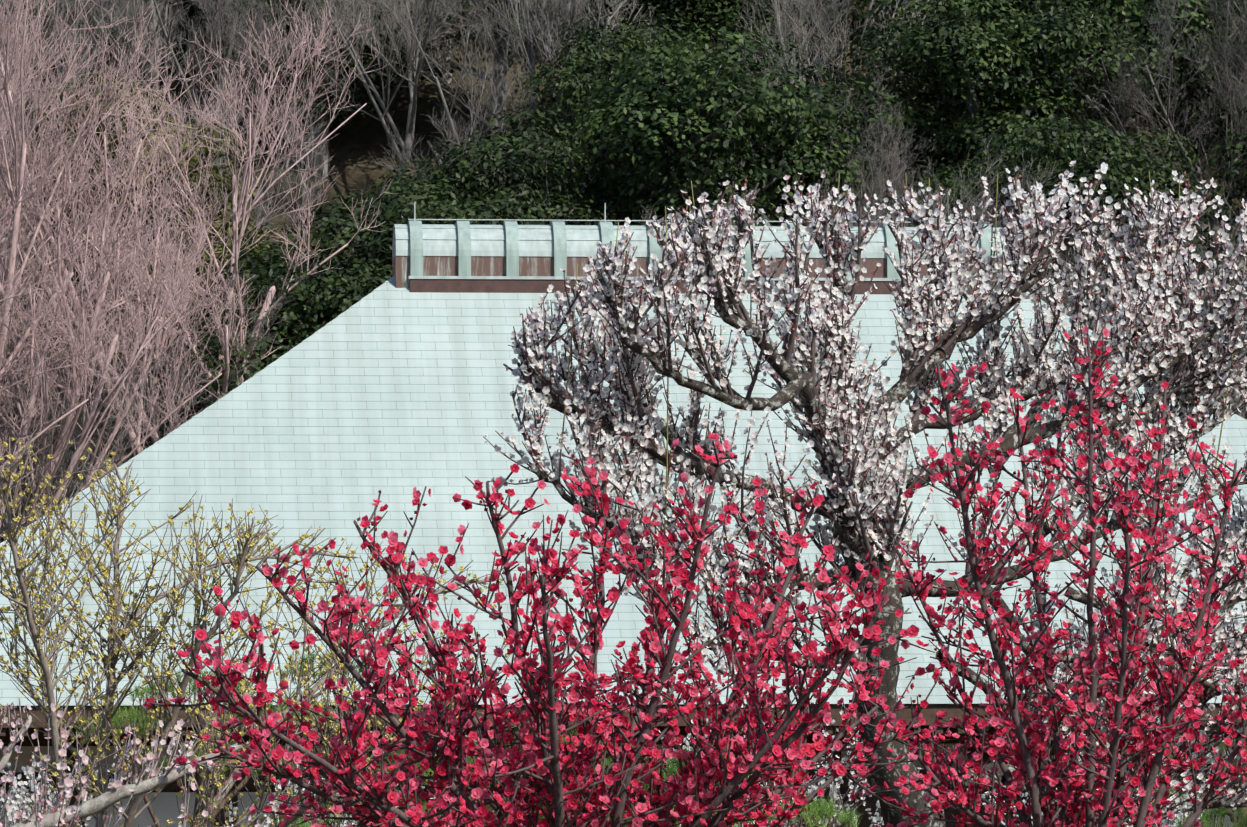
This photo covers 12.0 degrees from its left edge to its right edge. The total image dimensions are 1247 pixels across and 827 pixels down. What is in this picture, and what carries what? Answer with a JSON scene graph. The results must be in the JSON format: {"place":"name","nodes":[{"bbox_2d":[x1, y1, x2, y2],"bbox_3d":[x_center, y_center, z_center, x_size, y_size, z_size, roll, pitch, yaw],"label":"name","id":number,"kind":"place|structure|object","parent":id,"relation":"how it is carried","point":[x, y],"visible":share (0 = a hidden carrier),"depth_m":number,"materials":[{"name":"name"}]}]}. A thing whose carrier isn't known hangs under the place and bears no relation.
{"place":"outdoors","nodes":[
{"label":"outdoors","id":0,"kind":"place"},
{"bbox_2d":[0,0,1246,542],"bbox_3d":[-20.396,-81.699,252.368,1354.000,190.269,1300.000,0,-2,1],"label":"terrain","id":1,"kind":"structure","parent":0,"point":[356,150],"depth_m":132.39,"materials":[{"name":"black soil"}]},
{"bbox_2d":[0,0,52,30],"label":"bare tree","id":2,"kind":"object","parent":1,"relation":"on","point":[24,8],"visible":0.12,"depth_m":134.68,"materials":[{"name":"grey plant"}]},
{"bbox_2d":[0,208,61,437],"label":"forest tree","id":3,"kind":"object","parent":1,"relation":"on","point":[18,269],"visible":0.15,"depth_m":117.06,"materials":[{"name":"brown plant"}]},
{"bbox_2d":[0,0,76,140],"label":"forest tree","id":4,"kind":"object","parent":1,"relation":"on","point":[28,82],"visible":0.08,"depth_m":124.39,"materials":[{"name":"grey plant"}]},
{"bbox_2d":[0,424,83,537],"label":"forest tree","id":5,"kind":"object","parent":1,"relation":"on","point":[29,487],"visible":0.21,"depth_m":113.35,"materials":[{"name":"brown plant"}]},
{"bbox_2d":[0,247,121,511],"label":"forest tree","id":6,"kind":"object","parent":1,"relation":"on","point":[29,433],"visible":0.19,"depth_m":114.19,"materials":[{"name":"brown plant"}]},
{"bbox_2d":[0,19,129,285],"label":"forest tree","id":7,"kind":"object","parent":1,"relation":"on","point":[37,142],"visible":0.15,"depth_m":120.97,"materials":[{"name":"brown plant"}]},
{"bbox_2d":[0,746,132,826],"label":"plum tree branches","id":8,"kind":"object","parent":1,"relation":"on","point":[14,809],"visible":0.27,"depth_m":75.17,"materials":[{"name":"white plant"}]},
{"bbox_2d":[0,318,135,540],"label":"forest tree","id":9,"kind":"object","parent":1,"relation":"on","point":[99,425],"visible":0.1,"depth_m":114.91,"materials":[{"name":"brown plant"}]},
{"bbox_2d":[0,104,146,536],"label":"forest tree","id":10,"kind":"object","parent":1,"relation":"on","point":[40,433],"visible":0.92,"depth_m":106.66,"materials":[{"name":"brown plant"}]},
{"bbox_2d":[2,0,170,177],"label":"forest tree","id":11,"kind":"object","parent":1,"relation":"on","point":[98,47],"visible":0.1,"depth_m":130.66,"materials":[{"name":"grey plant"}]},
{"bbox_2d":[22,0,156,103],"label":"bare tree","id":12,"kind":"object","parent":1,"relation":"on","point":[79,27],"visible":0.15,"depth_m":132.30,"materials":[{"name":"grey plant"}]},
{"bbox_2d":[0,0,186,272],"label":"forest tree","id":13,"kind":"object","parent":1,"relation":"on","point":[59,5],"visible":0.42,"depth_m":126.26,"materials":[{"name":"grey plant"}]},
{"bbox_2d":[0,311,213,542],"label":"forest tree","id":14,"kind":"object","parent":1,"relation":"on","point":[75,477],"visible":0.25,"depth_m":111.10,"materials":[{"name":"brown plant"}]},
{"bbox_2d":[0,0,217,527],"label":"forest tree","id":15,"kind":"object","parent":1,"relation":"on","point":[64,437],"visible":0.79,"depth_m":108.86,"materials":[{"name":"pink plant"}]},
{"bbox_2d":[0,0,243,407],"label":"forest tree","id":16,"kind":"object","parent":1,"relation":"on","point":[94,377],"visible":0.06,"depth_m":122.56,"materials":[{"name":"brown plant"}]},
{"bbox_2d":[0,143,261,527],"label":"forest tree","id":17,"kind":"object","parent":1,"relation":"on","point":[135,356],"visible":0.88,"depth_m":108.37,"materials":[{"name":"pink plant"}]},
{"bbox_2d":[0,698,276,826],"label":"pale pink plum tree branches","id":18,"kind":"object","parent":1,"relation":"on","point":[80,809],"visible":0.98,"depth_m":14.02,"materials":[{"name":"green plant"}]},
{"bbox_2d":[2,70,283,444],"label":"forest tree","id":19,"kind":"object","parent":1,"relation":"on","point":[221,183],"visible":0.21,"depth_m":118.80,"materials":[{"name":"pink plant"}]},
{"bbox_2d":[97,0,197,117],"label":"forest tree","id":20,"kind":"object","parent":1,"relation":"on","point":[151,55],"visible":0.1,"depth_m":130.04,"materials":[{"name":"grey plant"}]},
{"bbox_2d":[0,283,295,533],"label":"forest tree","id":21,"kind":"object","parent":1,"relation":"on","point":[256,340],"visible":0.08,"depth_m":112.36,"materials":[{"name":"grey plant"}]},
{"bbox_2d":[125,0,217,69],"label":"bare tree","id":22,"kind":"object","parent":1,"relation":"on","point":[191,9],"visible":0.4,"depth_m":134.97,"materials":[{"name":"grey plant"}]},
{"bbox_2d":[113,301,236,412],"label":"forest shrub","id":23,"kind":"object","parent":1,"relation":"on","point":[166,356],"visible":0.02,"depth_m":121.91,"materials":[{"name":"grey plant"}]},
{"bbox_2d":[30,0,343,200],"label":"forest tree","id":24,"kind":"object","parent":1,"relation":"on","point":[232,34],"visible":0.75,"depth_m":126.31,"materials":[{"name":"grey plant"}]},
{"bbox_2d":[0,0,392,454],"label":"forest tree","id":25,"kind":"object","parent":1,"relation":"on","point":[238,209],"visible":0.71,"depth_m":113.44,"materials":[{"name":"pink plant"}]},
{"bbox_2d":[75,648,374,826],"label":"bush","id":26,"kind":"object","parent":1,"relation":"on","point":[129,716],"visible":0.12,"depth_m":43.87,"materials":[{"name":"green plant"}]},
{"bbox_2d":[99,222,356,463],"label":"bush","id":27,"kind":"object","parent":1,"relation":"on","point":[254,262],"visible":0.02,"depth_m":117.15,"materials":[{"name":"green plant"}]},
{"bbox_2d":[146,63,353,254],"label":"forest tree","id":28,"kind":"object","parent":1,"relation":"on","point":[260,209],"visible":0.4,"depth_m":125.02,"materials":[{"name":"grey plant"}]},
{"bbox_2d":[124,261,390,458],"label":"bush","id":29,"kind":"object","parent":1,"relation":"on","point":[216,347],"visible":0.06,"depth_m":113.28,"materials":[{"name":"green plant"}]},
{"bbox_2d":[0,427,546,826],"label":"sanshuyu tree branches","id":30,"kind":"object","parent":1,"relation":"on","point":[244,557],"visible":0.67,"depth_m":27.57,"materials":[{"name":"yellow plant"}]},
{"bbox_2d":[222,10,365,102],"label":"forest tree","id":31,"kind":"object","parent":1,"relation":"on","point":[283,81],"depth_m":133.57,"materials":[{"name":"grey plant"}]},
{"bbox_2d":[216,0,386,164],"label":"bare tree","id":32,"kind":"object","parent":1,"relation":"on","point":[362,100],"visible":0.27,"depth_m":130.46,"materials":[{"name":"plant"}]},
{"bbox_2d":[217,764,440,826],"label":"plum tree branches","id":33,"kind":"object","parent":1,"relation":"on","point":[277,807],"visible":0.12,"depth_m":73.49,"materials":[{"name":"green plant"}]},
{"bbox_2d":[200,0,497,179],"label":"forest tree","id":34,"kind":"object","parent":1,"relation":"on","point":[320,159],"visible":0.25,"depth_m":130.60,"materials":[{"name":"grey plant"}]},
{"bbox_2d":[247,175,465,364],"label":"bush","id":35,"kind":"object","parent":1,"relation":"on","point":[336,247],"visible":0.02,"depth_m":118.16,"materials":[{"name":"green plant"}]},
{"bbox_2d":[214,177,537,366],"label":"bush","id":36,"kind":"object","parent":1,"relation":"on","point":[372,248],"visible":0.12,"depth_m":114.82,"materials":[{"name":"green plant"}]},
{"bbox_2d":[278,0,480,196],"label":"forest tree","id":37,"kind":"object","parent":1,"relation":"on","point":[413,87],"visible":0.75,"depth_m":127.76,"materials":[{"name":"grey plant"}]},
{"bbox_2d":[440,0,451,83],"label":"forest tree","id":38,"kind":"object","parent":1,"relation":"on","point":[448,74],"depth_m":134.12,"materials":[{"name":"grey plant"}]},
{"bbox_2d":[292,0,609,190],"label":"forest tree","id":39,"kind":"object","parent":1,"relation":"on","point":[498,66],"visible":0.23,"depth_m":130.00,"materials":[{"name":"grey plant"}]},
{"bbox_2d":[314,106,617,289],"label":"bush","id":40,"kind":"object","parent":1,"relation":"on","point":[460,178],"visible":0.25,"depth_m":118.30,"materials":[{"name":"green plant"}]},
{"bbox_2d":[330,0,672,216],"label":"forest tree","id":41,"kind":"object","parent":1,"relation":"on","point":[569,9],"visible":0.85,"depth_m":125.91,"materials":[{"name":"grey plant"}]},
{"bbox_2d":[346,0,679,224],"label":"forest tree","id":42,"kind":"object","parent":1,"relation":"on","point":[455,135],"visible":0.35,"depth_m":122.36,"materials":[{"name":"grey plant"}]},
{"bbox_2d":[143,433,960,826],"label":"red plum tree branches","id":43,"kind":"object","parent":1,"relation":"on","point":[557,773],"visible":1,"depth_m":10.74,"materials":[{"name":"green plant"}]},
{"bbox_2d":[265,726,863,826],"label":"bush","id":44,"kind":"object","parent":1,"relation":"on","point":[827,811],"visible":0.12,"depth_m":35.91,"materials":[{"name":"green plant"}]},
{"bbox_2d":[512,0,724,218],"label":"forest tree","id":45,"kind":"object","parent":1,"relation":"on","point":[665,6],"visible":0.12,"depth_m":128.58,"materials":[{"name":"green plant"}]},
{"bbox_2d":[0,202,1246,826],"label":"temple hall","id":46,"kind":"structure","parent":1,"relation":"on","point":[398,386],"depth_m":90.08,"materials":[{"name":"white tile"}]},
{"bbox_2d":[600,205,655,223],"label":"forest tree","id":47,"kind":"object","parent":1,"relation":"on","point":[645,218],"depth_m":115.23,"materials":[{"name":"green plant"}]},
{"bbox_2d":[489,9,769,224],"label":"forest tree","id":48,"kind":"object","parent":1,"relation":"on","point":[581,84],"visible":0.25,"depth_m":123.24,"materials":[{"name":"green plant"}]},
{"bbox_2d":[560,25,913,225],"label":"forest tree","id":49,"kind":"object","parent":1,"relation":"on","point":[688,92],"visible":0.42,"depth_m":118.81,"materials":[{"name":"green plant"}]},
{"bbox_2d":[605,0,902,225],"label":"forest tree","id":50,"kind":"object","parent":1,"relation":"on","point":[769,83],"visible":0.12,"depth_m":121.73,"materials":[{"name":"grey plant"}]},
{"bbox_2d":[657,704,921,826],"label":"shrub","id":51,"kind":"object","parent":1,"relation":"on","point":[834,791],"visible":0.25,"depth_m":77.42,"materials":[{"name":"green plant"}]},
{"bbox_2d":[669,0,910,198],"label":"forest tree","id":52,"kind":"object","parent":1,"relation":"on","point":[728,13],"visible":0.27,"depth_m":128.36,"materials":[{"name":"green plant"}]},
{"bbox_2d":[723,69,940,226],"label":"forest tree","id":53,"kind":"object","parent":1,"relation":"on","point":[875,189],"visible":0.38,"depth_m":120.81,"materials":[{"name":"grey plant"}]},
{"bbox_2d":[698,0,979,210],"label":"forest tree","id":54,"kind":"object","parent":1,"relation":"on","point":[825,22],"visible":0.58,"depth_m":124.61,"materials":[{"name":"grey plant"}]},
{"bbox_2d":[730,0,949,119],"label":"forest tree","id":55,"kind":"object","parent":1,"relation":"on","point":[807,81],"visible":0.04,"depth_m":130.42,"materials":[{"name":"grey plant"}]},
{"bbox_2d":[483,160,1246,826],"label":"tree","id":56,"kind":"object","parent":1,"relation":"on","point":[865,506],"visible":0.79,"depth_m":15.99,"materials":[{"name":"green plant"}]},
{"bbox_2d":[866,2,890,94],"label":"forest tree","id":57,"kind":"object","parent":1,"relation":"on","point":[889,6],"visible":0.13,"depth_m":133.02,"materials":[{"name":"grey plant"}]},
{"bbox_2d":[810,92,990,226],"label":"forest shrub","id":58,"kind":"object","parent":1,"relation":"on","point":[928,138],"visible":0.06,"depth_m":126.34,"materials":[{"name":"grey plant"}]},
{"bbox_2d":[806,0,1167,255],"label":"forest tree","id":59,"kind":"object","parent":1,"relation":"on","point":[964,50],"visible":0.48,"depth_m":122.68,"materials":[{"name":"green plant"}]},
{"bbox_2d":[858,138,1131,321],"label":"forest tree","id":60,"kind":"object","parent":1,"relation":"on","point":[969,194],"visible":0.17,"depth_m":115.75,"materials":[{"name":"plant"}]},
{"bbox_2d":[849,325,1246,826],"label":"red plum tree branches","id":61,"kind":"object","parent":1,"relation":"on","point":[1105,800],"visible":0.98,"depth_m":12.31,"materials":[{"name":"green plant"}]},
{"bbox_2d":[995,93,1131,266],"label":"forest shrub","id":62,"kind":"object","parent":1,"relation":"on","point":[1092,126],"depth_m":127.08,"materials":[{"name":"grey plant"}]},
{"bbox_2d":[901,114,1245,357],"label":"forest tree","id":63,"kind":"object","parent":1,"relation":"on","point":[1158,168],"visible":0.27,"depth_m":118.11,"materials":[{"name":"green plant"}]},
{"bbox_2d":[915,0,1246,258],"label":"forest tree","id":64,"kind":"object","parent":1,"relation":"on","point":[1142,23],"visible":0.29,"depth_m":124.83,"materials":[{"name":"grey plant"}]},
{"bbox_2d":[966,724,1211,826],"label":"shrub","id":65,"kind":"object","parent":1,"relation":"on","point":[1178,816],"visible":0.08,"depth_m":74.46,"materials":[{"name":"green plant"}]},
{"bbox_2d":[1086,4,1151,155],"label":"forest tree","id":66,"kind":"object","parent":1,"relation":"on","point":[1136,123],"depth_m":131.18,"materials":[{"name":"grey plant"}]},
{"bbox_2d":[1011,0,1246,295],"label":"forest tree","id":67,"kind":"object","parent":1,"relation":"on","point":[1229,86],"visible":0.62,"depth_m":123.15,"materials":[{"name":"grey plant"}]},
{"bbox_2d":[1011,0,1246,255],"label":"forest tree","id":68,"kind":"object","parent":1,"relation":"on","point":[1199,175],"visible":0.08,"depth_m":126.29,"materials":[{"name":"grey plant"}]},
{"bbox_2d":[1032,186,1246,416],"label":"forest tree","id":69,"kind":"object","parent":1,"relation":"on","point":[1200,267],"visible":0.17,"depth_m":116.46,"materials":[{"name":"green plant"}]},
{"bbox_2d":[1066,268,1246,419],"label":"forest tree","id":70,"kind":"object","parent":1,"relation":"on","point":[1239,361],"depth_m":109.20,"materials":[{"name":"green plant"}]},
{"bbox_2d":[1095,737,1246,826],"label":"shrub","id":71,"kind":"object","parent":1,"relation":"on","point":[1240,820],"visible":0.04,"depth_m":39.50,"materials":[{"name":"green plant"}]},
{"bbox_2d":[1134,16,1211,112],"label":"forest tree","id":72,"kind":"object","parent":1,"relation":"on","point":[1206,89],"depth_m":132.86,"materials":[{"name":"green plant"}]},
{"bbox_2d":[1138,0,1246,156],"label":"forest tree","id":73,"kind":"object","parent":1,"relation":"on","point":[1229,8],"visible":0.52,"depth_m":124.35,"materials":[{"name":"green plant"}]},
{"bbox_2d":[1142,96,1246,414],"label":"forest tree","id":74,"kind":"object","parent":1,"relation":"on","point":[1240,186],"visible":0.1,"depth_m":118.71,"materials":[{"name":"green plant"}]},
{"bbox_2d":[1156,248,1246,418],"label":"forest tree","id":75,"kind":"object","parent":1,"relation":"on","point":[1232,359],"depth_m":114.14,"materials":[{"name":"green plant"}]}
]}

